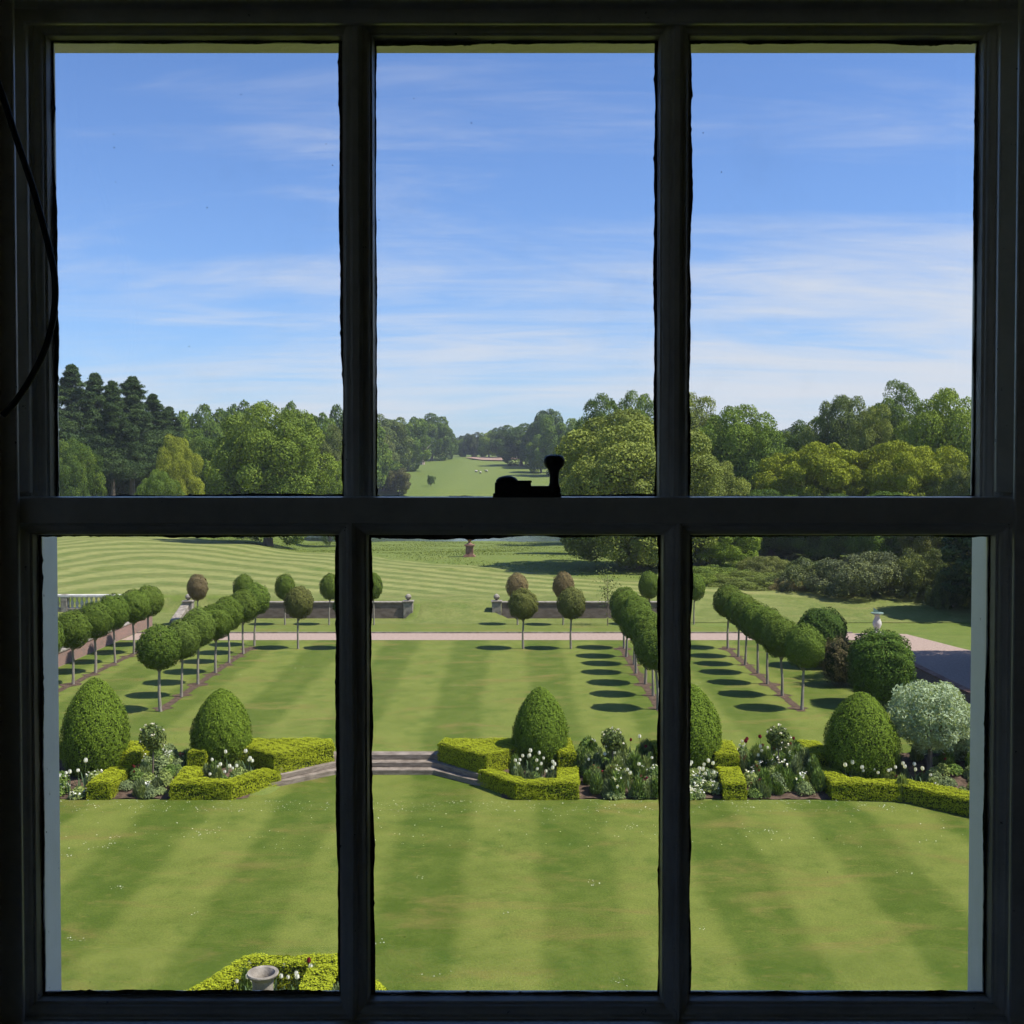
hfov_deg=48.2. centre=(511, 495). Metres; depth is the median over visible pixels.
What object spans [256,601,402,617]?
garden wall
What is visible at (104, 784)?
box hedge
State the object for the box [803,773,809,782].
bed plant
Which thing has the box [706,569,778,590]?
shrub
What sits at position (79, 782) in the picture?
tulip
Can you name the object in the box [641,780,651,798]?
bed plant
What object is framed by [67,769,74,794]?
tulip
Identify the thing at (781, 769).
bed plant
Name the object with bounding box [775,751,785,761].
bed plant
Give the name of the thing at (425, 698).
lawn
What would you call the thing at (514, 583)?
standard tree
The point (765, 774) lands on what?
bed plant
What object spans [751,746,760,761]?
bed plant
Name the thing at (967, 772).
bed plant
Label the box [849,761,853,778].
tulip
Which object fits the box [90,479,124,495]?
tree
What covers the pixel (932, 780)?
bed plant
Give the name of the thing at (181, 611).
stair coping
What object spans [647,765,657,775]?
bed plant
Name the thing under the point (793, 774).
bed plant
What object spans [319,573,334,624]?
standard tree
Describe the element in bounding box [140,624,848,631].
grass verge
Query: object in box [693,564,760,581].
shrub
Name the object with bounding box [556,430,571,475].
tree
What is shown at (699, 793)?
bed plant
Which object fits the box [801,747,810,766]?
bed plant
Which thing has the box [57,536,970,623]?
lawn
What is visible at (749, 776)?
bed plant
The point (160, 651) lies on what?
standard tree
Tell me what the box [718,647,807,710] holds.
earth strip
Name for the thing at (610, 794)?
bed plant
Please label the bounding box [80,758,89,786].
tulip
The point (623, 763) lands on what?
bed plant
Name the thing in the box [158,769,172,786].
bed plant
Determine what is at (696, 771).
bed plant
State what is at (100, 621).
standard tree
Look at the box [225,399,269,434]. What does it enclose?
tree
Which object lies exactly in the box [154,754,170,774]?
bed plant
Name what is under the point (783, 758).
bed plant
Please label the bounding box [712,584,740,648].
standard tree
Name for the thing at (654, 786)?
bed plant
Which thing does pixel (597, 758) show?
bed plant
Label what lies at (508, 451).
tree
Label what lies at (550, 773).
bed plant
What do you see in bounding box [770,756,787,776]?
bed plant
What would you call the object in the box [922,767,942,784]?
bed plant
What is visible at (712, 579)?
shrub
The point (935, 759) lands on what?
bed plant
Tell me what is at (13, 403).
cable
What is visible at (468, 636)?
gravel path
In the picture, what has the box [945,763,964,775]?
bed plant
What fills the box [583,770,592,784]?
bed plant
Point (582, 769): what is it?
bed plant
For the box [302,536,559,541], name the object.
lake
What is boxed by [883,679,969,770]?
silver pear tree
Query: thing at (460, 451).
tree
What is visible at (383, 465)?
tree
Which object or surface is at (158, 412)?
pine tree
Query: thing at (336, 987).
bed plant
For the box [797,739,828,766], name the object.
box hedge
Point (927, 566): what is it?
rhododendron
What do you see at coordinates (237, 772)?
bed plant
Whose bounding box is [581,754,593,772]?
bed plant
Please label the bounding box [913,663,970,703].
brick wall
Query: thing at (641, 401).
tree
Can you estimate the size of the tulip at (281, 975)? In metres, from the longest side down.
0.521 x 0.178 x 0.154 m
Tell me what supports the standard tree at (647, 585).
on the grass verge
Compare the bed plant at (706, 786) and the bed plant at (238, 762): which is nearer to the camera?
the bed plant at (706, 786)
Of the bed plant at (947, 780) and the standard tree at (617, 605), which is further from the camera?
the standard tree at (617, 605)
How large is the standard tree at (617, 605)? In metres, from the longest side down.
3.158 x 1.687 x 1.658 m
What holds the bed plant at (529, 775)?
on the flower bed at (584, 791)
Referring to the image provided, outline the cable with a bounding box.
[0,81,58,416]
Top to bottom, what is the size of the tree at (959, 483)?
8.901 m
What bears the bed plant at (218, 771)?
on the flower bed at (124, 794)
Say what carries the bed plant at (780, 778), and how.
on the flower bed at (823, 795)
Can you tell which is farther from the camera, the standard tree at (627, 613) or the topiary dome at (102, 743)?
the standard tree at (627, 613)
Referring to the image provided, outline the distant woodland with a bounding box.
[59,427,798,454]
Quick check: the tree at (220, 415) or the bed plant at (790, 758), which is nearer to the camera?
the bed plant at (790, 758)
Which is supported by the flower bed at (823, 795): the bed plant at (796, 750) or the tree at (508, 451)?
the bed plant at (796, 750)
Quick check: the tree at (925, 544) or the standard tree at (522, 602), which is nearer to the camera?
the standard tree at (522, 602)
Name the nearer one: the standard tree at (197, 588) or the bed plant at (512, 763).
the bed plant at (512, 763)
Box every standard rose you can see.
[138,723,166,775]
[600,726,624,759]
[765,723,791,765]
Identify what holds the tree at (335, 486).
on the ground at (456, 475)
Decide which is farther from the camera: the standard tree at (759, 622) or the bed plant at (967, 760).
the standard tree at (759, 622)
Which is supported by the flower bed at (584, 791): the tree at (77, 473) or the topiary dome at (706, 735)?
the topiary dome at (706, 735)
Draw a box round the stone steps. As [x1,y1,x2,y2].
[269,751,485,786]
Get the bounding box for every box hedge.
[59,740,149,772]
[85,765,131,799]
[168,766,281,799]
[186,737,334,772]
[189,952,387,989]
[298,963,337,989]
[437,737,576,772]
[477,766,580,799]
[650,739,740,770]
[716,766,747,799]
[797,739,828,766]
[821,766,969,816]
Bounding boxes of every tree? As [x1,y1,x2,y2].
[58,363,99,465]
[58,386,90,466]
[58,608,92,683]
[58,620,64,652]
[59,436,106,495]
[79,601,114,672]
[82,372,106,448]
[85,380,148,495]
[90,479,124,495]
[97,376,177,494]
[98,592,130,662]
[107,469,154,494]
[121,588,151,653]
[135,469,185,495]
[135,585,164,628]
[135,623,181,711]
[137,393,178,478]
[156,433,205,495]
[157,406,189,452]
[167,617,200,696]
[174,404,223,443]
[183,428,211,450]
[184,437,235,494]
[184,606,216,683]
[186,574,208,608]
[199,408,243,439]
[201,603,234,672]
[203,400,336,545]
[215,595,244,662]
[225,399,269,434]
[231,588,259,653]
[232,573,253,593]
[245,582,270,645]
[274,573,295,624]
[281,400,311,436]
[283,586,313,648]
[300,412,341,491]
[307,424,341,539]
[318,459,342,544]
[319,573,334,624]
[327,404,342,444]
[340,421,392,486]
[372,572,382,624]
[377,414,413,468]
[377,461,402,490]
[380,435,396,465]
[385,468,410,493]
[390,416,431,471]
[409,413,455,460]
[434,428,458,459]
[454,438,467,456]
[462,432,482,456]
[476,430,496,456]
[489,427,512,456]
[494,423,529,465]
[505,572,528,624]
[507,587,538,648]
[519,408,563,468]
[524,434,546,472]
[535,415,576,475]
[552,570,574,624]
[553,408,722,568]
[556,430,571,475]
[556,586,585,648]
[560,393,634,479]
[560,468,598,553]
[609,586,637,648]
[610,592,633,656]
[617,390,653,428]
[618,593,651,664]
[618,602,646,673]
[626,608,656,683]
[632,616,656,695]
[633,626,658,709]
[638,570,657,610]
[689,392,724,458]
[690,404,787,495]
[690,457,750,548]
[692,536,762,567]
[693,573,705,624]
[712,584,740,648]
[723,591,750,656]
[731,597,761,664]
[737,601,768,673]
[740,489,808,555]
[748,447,795,491]
[749,606,781,683]
[750,441,879,495]
[760,615,798,695]
[776,415,825,459]
[776,493,866,561]
[783,622,826,709]
[799,394,876,451]
[840,491,918,563]
[847,404,895,458]
[850,440,968,495]
[862,379,922,446]
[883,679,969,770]
[892,387,970,471]
[897,536,969,563]
[931,462,970,495]
[940,478,971,597]
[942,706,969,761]
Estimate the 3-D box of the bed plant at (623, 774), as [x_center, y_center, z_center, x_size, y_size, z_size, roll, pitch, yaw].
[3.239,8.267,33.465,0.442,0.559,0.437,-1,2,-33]
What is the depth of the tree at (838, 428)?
136.25 m
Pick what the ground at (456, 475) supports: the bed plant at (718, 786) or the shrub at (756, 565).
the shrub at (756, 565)
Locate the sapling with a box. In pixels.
[589,557,626,625]
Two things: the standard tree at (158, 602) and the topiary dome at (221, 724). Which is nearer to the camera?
the topiary dome at (221, 724)
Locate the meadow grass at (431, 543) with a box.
[200,537,854,578]
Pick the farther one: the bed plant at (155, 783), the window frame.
the bed plant at (155, 783)
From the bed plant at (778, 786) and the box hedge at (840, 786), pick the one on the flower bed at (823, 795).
the bed plant at (778, 786)
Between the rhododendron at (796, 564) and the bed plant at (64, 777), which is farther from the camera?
the rhododendron at (796, 564)
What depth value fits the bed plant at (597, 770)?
33.25 m
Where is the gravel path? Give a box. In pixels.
[122,633,859,639]
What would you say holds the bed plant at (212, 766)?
on the flower bed at (124, 794)
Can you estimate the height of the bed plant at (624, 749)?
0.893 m
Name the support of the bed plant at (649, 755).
on the flower bed at (584, 791)
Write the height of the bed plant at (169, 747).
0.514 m
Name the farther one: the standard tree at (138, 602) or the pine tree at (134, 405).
the pine tree at (134, 405)
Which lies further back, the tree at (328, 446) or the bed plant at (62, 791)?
the tree at (328, 446)
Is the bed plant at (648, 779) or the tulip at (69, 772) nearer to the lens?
the tulip at (69, 772)
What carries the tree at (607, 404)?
on the ground at (456, 475)
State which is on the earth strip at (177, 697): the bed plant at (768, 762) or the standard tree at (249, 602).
the standard tree at (249, 602)
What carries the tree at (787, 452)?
on the ground at (456, 475)
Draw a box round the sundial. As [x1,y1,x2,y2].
[871,607,883,632]
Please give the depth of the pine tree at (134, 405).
166.73 m
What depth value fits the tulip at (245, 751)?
34.35 m
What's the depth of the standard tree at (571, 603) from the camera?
56.26 m
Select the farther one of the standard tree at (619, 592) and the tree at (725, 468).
the tree at (725, 468)
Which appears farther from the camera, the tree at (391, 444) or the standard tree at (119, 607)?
the tree at (391, 444)
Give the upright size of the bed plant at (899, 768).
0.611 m
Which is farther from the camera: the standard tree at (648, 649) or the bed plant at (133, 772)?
the standard tree at (648, 649)
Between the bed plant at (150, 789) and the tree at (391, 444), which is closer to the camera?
the bed plant at (150, 789)
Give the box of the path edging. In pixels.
[136,632,852,632]
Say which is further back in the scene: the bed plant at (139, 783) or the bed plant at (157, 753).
the bed plant at (157, 753)
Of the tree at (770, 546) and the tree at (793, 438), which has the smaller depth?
the tree at (770, 546)
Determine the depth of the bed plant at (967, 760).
34.53 m
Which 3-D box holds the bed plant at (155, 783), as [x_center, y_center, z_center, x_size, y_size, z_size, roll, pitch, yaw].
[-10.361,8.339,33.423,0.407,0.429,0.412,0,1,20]
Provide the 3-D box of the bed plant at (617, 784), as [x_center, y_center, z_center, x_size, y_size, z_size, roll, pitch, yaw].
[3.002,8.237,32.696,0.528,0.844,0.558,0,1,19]
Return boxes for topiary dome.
[59,677,130,778]
[189,688,253,767]
[511,686,568,768]
[690,684,722,768]
[822,691,903,778]
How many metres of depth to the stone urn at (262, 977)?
19.28 m
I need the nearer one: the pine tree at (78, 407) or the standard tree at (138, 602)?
the standard tree at (138, 602)
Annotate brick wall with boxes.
[58,616,151,666]
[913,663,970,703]
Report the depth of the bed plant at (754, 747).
35.26 m
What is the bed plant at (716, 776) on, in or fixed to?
on the flower bed at (584, 791)
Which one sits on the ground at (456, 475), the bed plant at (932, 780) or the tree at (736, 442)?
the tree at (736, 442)
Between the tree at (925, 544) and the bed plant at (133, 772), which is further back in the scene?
the tree at (925, 544)
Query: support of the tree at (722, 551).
on the ground at (456, 475)
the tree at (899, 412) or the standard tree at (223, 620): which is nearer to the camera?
the standard tree at (223, 620)
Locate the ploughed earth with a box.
[466,457,517,459]
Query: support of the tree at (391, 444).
on the ground at (456, 475)
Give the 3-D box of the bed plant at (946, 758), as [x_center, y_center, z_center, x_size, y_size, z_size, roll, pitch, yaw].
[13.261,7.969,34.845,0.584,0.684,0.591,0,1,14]
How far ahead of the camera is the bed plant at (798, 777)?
33.25 m
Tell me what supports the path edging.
on the ground at (456, 475)
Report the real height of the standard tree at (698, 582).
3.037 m
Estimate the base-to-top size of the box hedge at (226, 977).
0.598 m
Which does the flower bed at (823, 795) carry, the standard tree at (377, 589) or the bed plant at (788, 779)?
the bed plant at (788, 779)
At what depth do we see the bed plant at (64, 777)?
33.81 m
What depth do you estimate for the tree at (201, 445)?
157.74 m
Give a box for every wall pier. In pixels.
[181,594,193,610]
[402,594,413,618]
[491,594,501,614]
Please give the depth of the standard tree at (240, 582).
65.01 m
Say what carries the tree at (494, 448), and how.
on the ploughed earth
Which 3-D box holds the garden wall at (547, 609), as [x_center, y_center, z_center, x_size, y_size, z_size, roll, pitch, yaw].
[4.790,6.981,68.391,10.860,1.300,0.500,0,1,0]
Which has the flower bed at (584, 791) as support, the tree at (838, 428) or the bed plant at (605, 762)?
the bed plant at (605, 762)
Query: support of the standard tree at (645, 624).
on the earth strip at (639, 675)
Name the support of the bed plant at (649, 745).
on the flower bed at (584, 791)
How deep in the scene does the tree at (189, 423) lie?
233.22 m
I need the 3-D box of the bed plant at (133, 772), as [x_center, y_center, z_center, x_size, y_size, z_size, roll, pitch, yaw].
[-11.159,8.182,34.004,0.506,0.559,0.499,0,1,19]
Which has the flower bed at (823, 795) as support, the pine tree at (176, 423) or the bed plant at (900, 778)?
the bed plant at (900, 778)
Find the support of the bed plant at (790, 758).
on the flower bed at (823, 795)
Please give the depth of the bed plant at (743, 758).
34.43 m
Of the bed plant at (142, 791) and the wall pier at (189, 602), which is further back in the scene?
the wall pier at (189, 602)
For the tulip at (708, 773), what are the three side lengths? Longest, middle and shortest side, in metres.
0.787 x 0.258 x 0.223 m
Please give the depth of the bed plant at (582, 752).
34.56 m
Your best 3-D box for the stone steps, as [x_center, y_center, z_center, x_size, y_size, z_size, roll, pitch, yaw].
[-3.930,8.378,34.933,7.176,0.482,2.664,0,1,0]
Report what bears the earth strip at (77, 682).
on the lawn at (425, 698)
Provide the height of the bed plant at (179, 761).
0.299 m
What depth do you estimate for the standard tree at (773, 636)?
44.72 m
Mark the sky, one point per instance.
(831, 254)
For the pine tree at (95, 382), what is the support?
on the ground at (456, 475)
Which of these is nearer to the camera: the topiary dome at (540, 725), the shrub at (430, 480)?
the topiary dome at (540, 725)
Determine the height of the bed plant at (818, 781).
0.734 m
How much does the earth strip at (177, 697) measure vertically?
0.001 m
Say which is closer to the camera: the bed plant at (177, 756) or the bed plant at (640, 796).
the bed plant at (640, 796)
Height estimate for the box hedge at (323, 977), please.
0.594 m
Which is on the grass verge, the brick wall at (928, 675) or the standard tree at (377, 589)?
the standard tree at (377, 589)
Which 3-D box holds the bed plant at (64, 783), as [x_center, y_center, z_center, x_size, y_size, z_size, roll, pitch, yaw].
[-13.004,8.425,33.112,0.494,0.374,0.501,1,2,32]
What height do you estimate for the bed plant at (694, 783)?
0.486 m
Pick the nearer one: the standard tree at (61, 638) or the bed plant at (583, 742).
the bed plant at (583, 742)
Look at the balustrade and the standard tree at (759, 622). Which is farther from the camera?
the balustrade
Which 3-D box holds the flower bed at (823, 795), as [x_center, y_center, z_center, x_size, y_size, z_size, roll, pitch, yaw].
[9.700,8.387,34.315,6.200,0.485,3.400,0,1,0]
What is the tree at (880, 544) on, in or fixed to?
on the ground at (456, 475)
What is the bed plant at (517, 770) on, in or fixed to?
on the flower bed at (584, 791)
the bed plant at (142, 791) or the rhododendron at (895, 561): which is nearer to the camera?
the bed plant at (142, 791)
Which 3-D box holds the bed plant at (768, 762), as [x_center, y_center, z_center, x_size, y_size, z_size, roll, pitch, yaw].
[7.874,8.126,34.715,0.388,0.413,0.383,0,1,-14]
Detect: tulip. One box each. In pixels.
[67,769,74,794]
[74,769,81,785]
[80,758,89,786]
[224,749,229,772]
[242,749,249,769]
[279,973,284,989]
[627,771,631,790]
[698,766,704,788]
[707,758,712,780]
[708,770,715,794]
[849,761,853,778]
[910,762,917,781]
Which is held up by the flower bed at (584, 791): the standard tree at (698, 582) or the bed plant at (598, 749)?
the bed plant at (598, 749)
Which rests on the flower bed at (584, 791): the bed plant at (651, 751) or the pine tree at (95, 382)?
the bed plant at (651, 751)
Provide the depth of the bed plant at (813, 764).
33.81 m
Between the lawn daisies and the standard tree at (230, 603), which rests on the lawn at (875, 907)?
the lawn daisies
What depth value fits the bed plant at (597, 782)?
32.90 m
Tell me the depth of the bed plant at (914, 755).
35.31 m
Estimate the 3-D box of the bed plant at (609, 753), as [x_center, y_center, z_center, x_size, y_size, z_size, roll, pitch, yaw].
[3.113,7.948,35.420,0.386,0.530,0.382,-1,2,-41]
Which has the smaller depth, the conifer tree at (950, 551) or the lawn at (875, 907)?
the lawn at (875, 907)
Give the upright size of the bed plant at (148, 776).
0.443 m
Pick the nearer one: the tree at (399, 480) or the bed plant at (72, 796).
the bed plant at (72, 796)
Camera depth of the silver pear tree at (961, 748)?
34.89 m
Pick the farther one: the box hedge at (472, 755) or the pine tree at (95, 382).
the pine tree at (95, 382)
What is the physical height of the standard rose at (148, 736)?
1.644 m
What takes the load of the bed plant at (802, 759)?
on the flower bed at (823, 795)
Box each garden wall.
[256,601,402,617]
[501,601,656,617]
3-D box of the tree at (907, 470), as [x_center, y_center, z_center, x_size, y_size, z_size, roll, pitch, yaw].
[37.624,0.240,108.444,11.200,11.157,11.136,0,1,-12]
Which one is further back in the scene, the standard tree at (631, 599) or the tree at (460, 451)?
the tree at (460, 451)
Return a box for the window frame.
[0,0,1023,1023]
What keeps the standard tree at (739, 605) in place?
on the earth strip at (787, 699)
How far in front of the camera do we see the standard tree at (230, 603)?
52.43 m
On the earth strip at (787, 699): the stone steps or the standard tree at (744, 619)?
the standard tree at (744, 619)
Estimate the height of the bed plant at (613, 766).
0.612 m
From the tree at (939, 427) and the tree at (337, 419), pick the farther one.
the tree at (337, 419)
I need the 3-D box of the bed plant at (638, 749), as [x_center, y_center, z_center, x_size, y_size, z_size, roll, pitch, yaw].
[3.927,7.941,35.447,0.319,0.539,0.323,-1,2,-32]
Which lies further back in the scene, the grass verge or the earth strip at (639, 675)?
the grass verge
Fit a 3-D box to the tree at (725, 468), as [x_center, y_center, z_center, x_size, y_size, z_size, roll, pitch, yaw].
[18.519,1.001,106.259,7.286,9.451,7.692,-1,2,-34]
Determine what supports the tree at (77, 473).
on the ground at (456, 475)
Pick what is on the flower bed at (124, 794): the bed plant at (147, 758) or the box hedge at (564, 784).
the bed plant at (147, 758)
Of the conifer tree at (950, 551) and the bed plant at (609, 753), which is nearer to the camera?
the bed plant at (609, 753)
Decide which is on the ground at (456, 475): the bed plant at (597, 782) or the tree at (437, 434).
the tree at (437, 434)
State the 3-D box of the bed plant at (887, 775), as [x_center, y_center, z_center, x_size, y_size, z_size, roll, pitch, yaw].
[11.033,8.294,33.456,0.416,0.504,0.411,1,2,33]
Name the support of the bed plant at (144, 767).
on the flower bed at (124, 794)
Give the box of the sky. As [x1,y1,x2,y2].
[55,53,974,437]
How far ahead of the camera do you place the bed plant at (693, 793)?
32.54 m
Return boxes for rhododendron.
[763,556,834,588]
[778,551,913,597]
[879,554,921,591]
[889,547,970,598]
[924,563,971,609]
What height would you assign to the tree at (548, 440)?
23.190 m
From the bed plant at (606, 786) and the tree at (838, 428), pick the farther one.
the tree at (838, 428)
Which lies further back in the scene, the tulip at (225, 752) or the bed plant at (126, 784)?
the tulip at (225, 752)
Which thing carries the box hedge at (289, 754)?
on the ground at (456, 475)
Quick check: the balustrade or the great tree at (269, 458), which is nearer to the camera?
the balustrade
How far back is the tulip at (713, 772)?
32.96 m
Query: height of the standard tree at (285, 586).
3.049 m
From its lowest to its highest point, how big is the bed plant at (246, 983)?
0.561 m
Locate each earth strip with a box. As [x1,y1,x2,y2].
[59,649,137,691]
[153,647,257,710]
[614,647,657,710]
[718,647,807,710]
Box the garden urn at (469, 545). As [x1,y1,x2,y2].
[463,540,475,556]
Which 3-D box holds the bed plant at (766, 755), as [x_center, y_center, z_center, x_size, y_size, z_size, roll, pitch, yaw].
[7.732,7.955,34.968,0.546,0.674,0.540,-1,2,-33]
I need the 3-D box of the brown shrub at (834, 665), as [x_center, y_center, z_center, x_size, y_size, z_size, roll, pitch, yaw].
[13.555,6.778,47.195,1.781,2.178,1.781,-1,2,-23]
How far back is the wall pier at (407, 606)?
68.11 m
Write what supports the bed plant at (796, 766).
on the flower bed at (823, 795)
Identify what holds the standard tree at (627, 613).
on the earth strip at (639, 675)
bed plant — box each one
[59,770,68,781]
[59,780,70,793]
[59,783,64,795]
[67,792,81,799]
[70,785,86,799]
[86,769,102,781]
[117,780,133,790]
[127,761,142,781]
[131,777,145,796]
[133,772,142,780]
[137,784,148,798]
[138,760,151,773]
[141,772,155,784]
[142,781,157,798]
[143,755,151,761]
[152,774,163,787]
[152,786,167,794]
[154,748,163,757]
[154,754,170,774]
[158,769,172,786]
[160,763,177,775]
[161,743,177,754]
[164,750,174,759]
[171,758,186,766]
[172,764,182,776]
[173,752,182,759]
[182,748,189,762]
[202,763,212,777]
[207,759,221,778]
[212,766,223,778]
[228,766,248,777]
[233,761,244,771]
[237,966,251,989]
[331,982,338,989]
[509,754,518,774]
[511,761,524,778]
[523,770,535,779]
[529,756,542,773]
[545,768,556,779]
[574,744,587,766]
[578,737,588,747]
[579,763,587,775]
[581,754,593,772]
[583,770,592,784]
[586,737,597,750]
[588,764,602,778]
[589,771,603,794]
[590,768,602,781]
[592,752,602,764]
[593,746,603,757]
[601,777,612,797]
[603,754,622,771]
[603,759,607,771]
[603,764,613,780]
[603,790,626,800]
[605,763,618,778]
[606,750,613,758]
[609,770,625,798]
[615,740,627,757]
[615,750,625,761]
[620,770,628,787]
[621,759,626,768]
[621,768,632,784]
[626,751,642,775]
[627,789,639,798]
[629,775,643,797]
[633,762,647,777]
[635,744,642,757]
[638,775,647,798]
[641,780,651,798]
[642,755,649,767]
[642,775,651,783]
[643,737,653,753]
[643,749,654,759]
[647,752,655,765]
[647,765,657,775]
[650,776,657,797]
[690,776,704,791]
[690,788,696,799]
[691,768,699,775]
[692,788,705,798]
[702,779,716,792]
[706,769,719,780]
[711,782,722,793]
[737,743,749,753]
[738,752,749,773]
[743,768,756,786]
[746,753,754,770]
[747,786,763,797]
[749,775,767,797]
[750,741,764,753]
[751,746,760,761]
[752,760,760,776]
[757,767,773,791]
[758,747,771,767]
[762,784,771,797]
[764,765,775,773]
[765,756,774,766]
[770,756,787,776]
[770,772,787,792]
[772,778,786,794]
[774,762,784,775]
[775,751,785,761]
[780,754,787,765]
[782,770,795,790]
[783,742,798,753]
[783,768,794,779]
[785,752,794,766]
[789,754,804,775]
[792,772,815,795]
[794,746,799,754]
[794,774,804,786]
[795,751,806,767]
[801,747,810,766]
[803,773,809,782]
[805,753,821,780]
[810,767,826,792]
[884,771,892,779]
[889,772,896,779]
[896,760,901,777]
[896,773,909,800]
[900,765,909,779]
[909,744,924,761]
[917,770,924,780]
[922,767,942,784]
[928,777,941,785]
[932,756,938,764]
[934,762,949,775]
[938,749,955,764]
[939,775,957,786]
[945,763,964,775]
[962,752,969,768]
[963,765,969,777]
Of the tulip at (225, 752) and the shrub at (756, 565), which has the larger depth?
the shrub at (756, 565)
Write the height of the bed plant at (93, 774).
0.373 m
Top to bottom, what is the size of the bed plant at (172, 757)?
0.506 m
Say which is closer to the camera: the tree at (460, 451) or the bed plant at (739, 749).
the bed plant at (739, 749)
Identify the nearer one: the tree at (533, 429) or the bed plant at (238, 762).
the bed plant at (238, 762)
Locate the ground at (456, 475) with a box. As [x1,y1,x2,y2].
[58,455,970,818]
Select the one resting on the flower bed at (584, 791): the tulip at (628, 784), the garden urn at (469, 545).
the tulip at (628, 784)
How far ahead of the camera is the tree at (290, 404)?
240.35 m
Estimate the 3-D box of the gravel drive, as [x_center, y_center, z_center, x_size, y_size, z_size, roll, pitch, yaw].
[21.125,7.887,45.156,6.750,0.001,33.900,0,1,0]
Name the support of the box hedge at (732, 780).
on the ground at (456, 475)
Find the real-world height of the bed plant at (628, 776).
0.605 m
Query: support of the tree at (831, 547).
on the ground at (456, 475)
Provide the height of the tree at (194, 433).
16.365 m
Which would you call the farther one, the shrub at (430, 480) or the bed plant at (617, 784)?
the shrub at (430, 480)
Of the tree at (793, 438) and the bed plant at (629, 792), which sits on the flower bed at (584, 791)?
the bed plant at (629, 792)
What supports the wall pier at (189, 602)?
on the ground at (456, 475)
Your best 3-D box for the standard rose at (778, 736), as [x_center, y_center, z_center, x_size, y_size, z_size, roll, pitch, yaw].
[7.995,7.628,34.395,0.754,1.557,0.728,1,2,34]
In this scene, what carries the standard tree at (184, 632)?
on the earth strip at (177, 697)
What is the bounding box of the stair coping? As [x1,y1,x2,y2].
[170,604,188,622]
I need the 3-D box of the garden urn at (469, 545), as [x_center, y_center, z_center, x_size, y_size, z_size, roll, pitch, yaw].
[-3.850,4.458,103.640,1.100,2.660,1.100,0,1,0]
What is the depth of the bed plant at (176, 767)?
34.23 m
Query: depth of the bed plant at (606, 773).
33.75 m
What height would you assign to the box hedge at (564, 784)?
0.576 m
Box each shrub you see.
[427,475,435,484]
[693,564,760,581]
[693,573,718,585]
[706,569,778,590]
[735,556,790,573]
[768,577,806,591]
[797,606,848,666]
[819,634,852,686]
[845,627,916,707]
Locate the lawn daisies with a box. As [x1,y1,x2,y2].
[67,666,962,982]
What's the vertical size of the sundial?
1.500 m
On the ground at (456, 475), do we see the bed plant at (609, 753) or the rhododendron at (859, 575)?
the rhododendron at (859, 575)
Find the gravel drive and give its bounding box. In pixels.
[858,633,970,688]
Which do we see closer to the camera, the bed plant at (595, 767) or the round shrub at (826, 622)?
the bed plant at (595, 767)
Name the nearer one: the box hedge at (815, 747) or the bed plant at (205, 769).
the bed plant at (205, 769)
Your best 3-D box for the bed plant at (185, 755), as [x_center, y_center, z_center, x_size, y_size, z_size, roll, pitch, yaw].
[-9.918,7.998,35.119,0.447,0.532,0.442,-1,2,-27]
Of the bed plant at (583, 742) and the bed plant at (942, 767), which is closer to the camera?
the bed plant at (942, 767)
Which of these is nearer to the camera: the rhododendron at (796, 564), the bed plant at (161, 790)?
the bed plant at (161, 790)
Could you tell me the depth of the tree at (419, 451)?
446.35 m
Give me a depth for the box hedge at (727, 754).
34.47 m
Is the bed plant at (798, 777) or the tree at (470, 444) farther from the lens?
the tree at (470, 444)
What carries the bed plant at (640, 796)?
on the flower bed at (584, 791)
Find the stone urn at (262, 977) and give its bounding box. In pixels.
[247,965,278,989]
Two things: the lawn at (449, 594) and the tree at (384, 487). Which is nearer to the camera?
the lawn at (449, 594)
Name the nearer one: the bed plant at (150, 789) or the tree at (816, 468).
the bed plant at (150, 789)
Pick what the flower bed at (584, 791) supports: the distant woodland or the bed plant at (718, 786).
the bed plant at (718, 786)
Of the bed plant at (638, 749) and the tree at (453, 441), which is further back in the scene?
the tree at (453, 441)
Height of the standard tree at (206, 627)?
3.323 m
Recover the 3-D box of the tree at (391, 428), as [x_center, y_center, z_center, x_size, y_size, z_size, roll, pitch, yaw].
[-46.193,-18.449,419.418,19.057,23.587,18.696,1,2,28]
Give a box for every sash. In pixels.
[19,25,1012,495]
[19,454,1012,1020]
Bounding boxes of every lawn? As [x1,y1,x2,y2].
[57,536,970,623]
[58,640,965,752]
[60,775,968,989]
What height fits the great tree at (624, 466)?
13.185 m
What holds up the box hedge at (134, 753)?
on the flower bed at (124, 794)
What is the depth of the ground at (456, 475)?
105.29 m
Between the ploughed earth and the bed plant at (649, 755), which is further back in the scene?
the ploughed earth
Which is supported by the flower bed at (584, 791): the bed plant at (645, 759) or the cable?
the bed plant at (645, 759)
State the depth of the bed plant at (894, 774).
33.38 m
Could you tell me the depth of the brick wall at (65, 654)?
57.10 m
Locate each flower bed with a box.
[59,761,256,798]
[502,754,723,798]
[743,753,948,798]
[923,753,969,789]
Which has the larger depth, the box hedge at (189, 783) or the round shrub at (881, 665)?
the round shrub at (881, 665)
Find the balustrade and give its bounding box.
[58,594,120,611]
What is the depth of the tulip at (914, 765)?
33.54 m
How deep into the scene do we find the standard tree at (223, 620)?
49.74 m
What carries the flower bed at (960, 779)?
on the ground at (456, 475)
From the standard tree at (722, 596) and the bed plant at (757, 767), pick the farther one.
the standard tree at (722, 596)
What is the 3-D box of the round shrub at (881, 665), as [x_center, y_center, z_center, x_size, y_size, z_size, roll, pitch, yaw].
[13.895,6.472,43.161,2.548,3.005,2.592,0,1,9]
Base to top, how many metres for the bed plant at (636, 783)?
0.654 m
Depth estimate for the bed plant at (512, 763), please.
34.16 m

